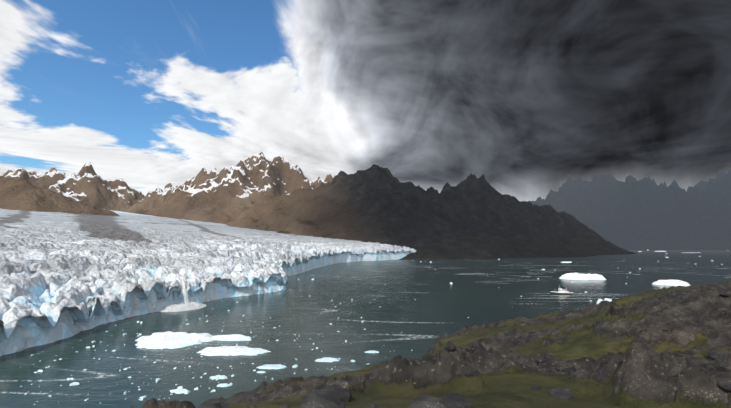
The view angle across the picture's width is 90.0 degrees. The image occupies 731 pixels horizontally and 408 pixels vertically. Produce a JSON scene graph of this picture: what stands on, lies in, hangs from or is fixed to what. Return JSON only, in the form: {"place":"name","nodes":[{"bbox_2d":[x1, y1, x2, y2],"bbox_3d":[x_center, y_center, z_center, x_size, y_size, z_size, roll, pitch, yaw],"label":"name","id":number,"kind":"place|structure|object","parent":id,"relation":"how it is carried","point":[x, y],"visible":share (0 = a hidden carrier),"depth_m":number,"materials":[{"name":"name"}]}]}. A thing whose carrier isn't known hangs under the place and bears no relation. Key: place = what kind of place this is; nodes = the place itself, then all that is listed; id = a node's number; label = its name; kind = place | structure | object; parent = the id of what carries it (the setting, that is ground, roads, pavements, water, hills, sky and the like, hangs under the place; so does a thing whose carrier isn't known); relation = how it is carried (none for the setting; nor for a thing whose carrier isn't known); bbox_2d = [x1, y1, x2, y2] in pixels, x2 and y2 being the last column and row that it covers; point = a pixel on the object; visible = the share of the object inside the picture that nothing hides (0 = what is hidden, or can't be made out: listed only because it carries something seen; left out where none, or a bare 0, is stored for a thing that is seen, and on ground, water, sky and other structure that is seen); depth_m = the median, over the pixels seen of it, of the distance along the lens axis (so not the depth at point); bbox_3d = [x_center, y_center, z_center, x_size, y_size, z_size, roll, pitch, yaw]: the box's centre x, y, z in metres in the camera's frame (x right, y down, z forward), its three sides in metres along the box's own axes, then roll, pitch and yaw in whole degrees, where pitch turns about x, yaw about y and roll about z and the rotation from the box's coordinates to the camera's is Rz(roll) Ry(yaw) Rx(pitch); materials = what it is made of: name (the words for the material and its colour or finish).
{"place":"outdoors","nodes":[
{"label":"outdoors","id":0,"kind":"place"},
{"bbox_2d":[0,208,416,356],"bbox_3d":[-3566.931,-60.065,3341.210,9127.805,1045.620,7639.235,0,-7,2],"label":"glacier","id":1,"kind":"object","parent":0,"point":[64,275],"visible":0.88,"depth_m":590.43,"materials":[{"name":"white ice"}]},
{"bbox_2d":[0,151,636,259],"bbox_3d":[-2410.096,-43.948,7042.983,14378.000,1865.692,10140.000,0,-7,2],"label":"mountains","id":2,"kind":"structure","parent":0,"point":[471,216],"depth_m":3280.48,"materials":[{"name":"brown stone"}]},
{"bbox_2d":[0,250,730,407],"bbox_3d":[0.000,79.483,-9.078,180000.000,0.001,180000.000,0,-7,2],"label":"fjord water","id":3,"kind":"structure","parent":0,"point":[424,307],"depth_m":388.49,"materials":[{"name":"liquid"}]},
{"bbox_2d":[135,331,214,348],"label":"floe","id":4,"kind":"object","parent":3,"relation":"on","point":[167,339],"visible":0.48,"depth_m":300.28,"materials":[{"name":"white ice"}]},
{"bbox_2d":[170,388,189,393],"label":"floe","id":5,"kind":"object","parent":3,"relation":"on","point":[178,391],"visible":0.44,"depth_m":201.06,"materials":[{"name":"white ice"}]},
{"bbox_2d":[158,302,206,311],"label":"splash","id":6,"kind":"object","parent":3,"relation":"on","point":[183,307],"visible":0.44,"depth_m":460.86,"materials":[{"name":"white liquid"}]},
{"bbox_2d":[180,275,190,306],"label":"ice","id":7,"kind":"structure","parent":3,"relation":"on","point":[186,295],"depth_m":476.13,"materials":[{"name":"white ice"}]},
{"bbox_2d":[210,375,226,379],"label":"floe","id":8,"kind":"object","parent":3,"relation":"on","point":[219,377],"visible":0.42,"depth_m":221.74,"materials":[{"name":"white ice"}]},
{"bbox_2d":[217,383,228,386],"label":"floe","id":9,"kind":"object","parent":3,"relation":"on","point":[223,385],"visible":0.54,"depth_m":209.16,"materials":[{"name":"white ice"}]},
{"bbox_2d":[212,334,250,340],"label":"floe","id":10,"kind":"object","parent":3,"relation":"on","point":[235,337],"visible":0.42,"depth_m":312.17,"materials":[{"name":"white ice"}]},
{"bbox_2d":[197,346,268,355],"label":"floe","id":11,"kind":"object","parent":3,"relation":"on","point":[226,350],"visible":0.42,"depth_m":274.30,"materials":[{"name":"white ice"}]},
{"bbox_2d":[256,364,285,368],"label":"floe","id":12,"kind":"object","parent":3,"relation":"on","point":[272,366],"visible":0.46,"depth_m":241.14,"materials":[{"name":"white ice"}]},
{"bbox_2d":[315,357,338,361],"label":"floe","id":13,"kind":"object","parent":3,"relation":"on","point":[326,359],"visible":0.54,"depth_m":255.71,"materials":[{"name":"white ice"}]},
{"bbox_2d":[24,249,727,404],"bbox_3d":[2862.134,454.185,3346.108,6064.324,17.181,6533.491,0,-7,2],"label":"ice fragments","id":14,"kind":"object","parent":3,"relation":"on","point":[159,379],"visible":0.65,"depth_m":240.95,"materials":[{"name":"white ice"}]},
{"bbox_2d":[550,286,572,293],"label":"expedition ship","id":15,"kind":"object","parent":3,"relation":"on","point":[561,291],"visible":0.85,"depth_m":609.61,"materials":[{"name":"white metal"}]},
{"bbox_2d":[560,272,605,279],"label":"iceberg","id":16,"kind":"object","parent":3,"relation":"on","point":[575,276],"visible":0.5,"depth_m":873.85,"materials":[{"name":"white ice"}]},
{"bbox_2d":[596,298,611,303],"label":"iceberg","id":17,"kind":"object","parent":3,"relation":"on","point":[600,300],"visible":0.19,"depth_m":501.20,"materials":[{"name":"white ice"}]},
{"bbox_2d":[653,279,689,285],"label":"iceberg","id":18,"kind":"object","parent":3,"relation":"on","point":[671,282],"visible":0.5,"depth_m":746.15,"materials":[{"name":"white ice"}]},
{"bbox_2d":[0,0,730,201],"label":"sky","id":19,"kind":"structure","parent":0,"point":[527,96],"materials":[{"name":"grey"}]},
{"bbox_2d":[129,280,730,407],"bbox_3d":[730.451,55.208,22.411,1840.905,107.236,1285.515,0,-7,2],"label":"headland","id":20,"kind":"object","parent":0,"point":[630,353],"depth_m":30.47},
{"bbox_2d":[197,289,730,407],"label":"scattered boulders","id":21,"kind":"object","parent":20,"relation":"on","point":[334,396],"visible":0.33,"depth_m":14.79,"materials":[{"name":"grey stone"}]},
{"bbox_2d":[531,169,730,250],"bbox_3d":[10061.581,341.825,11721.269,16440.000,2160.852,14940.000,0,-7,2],"label":"mountains","id":22,"kind":"structure","parent":0,"point":[633,213],"depth_m":7642.31,"materials":[{"name":"grey stone"}]}
]}

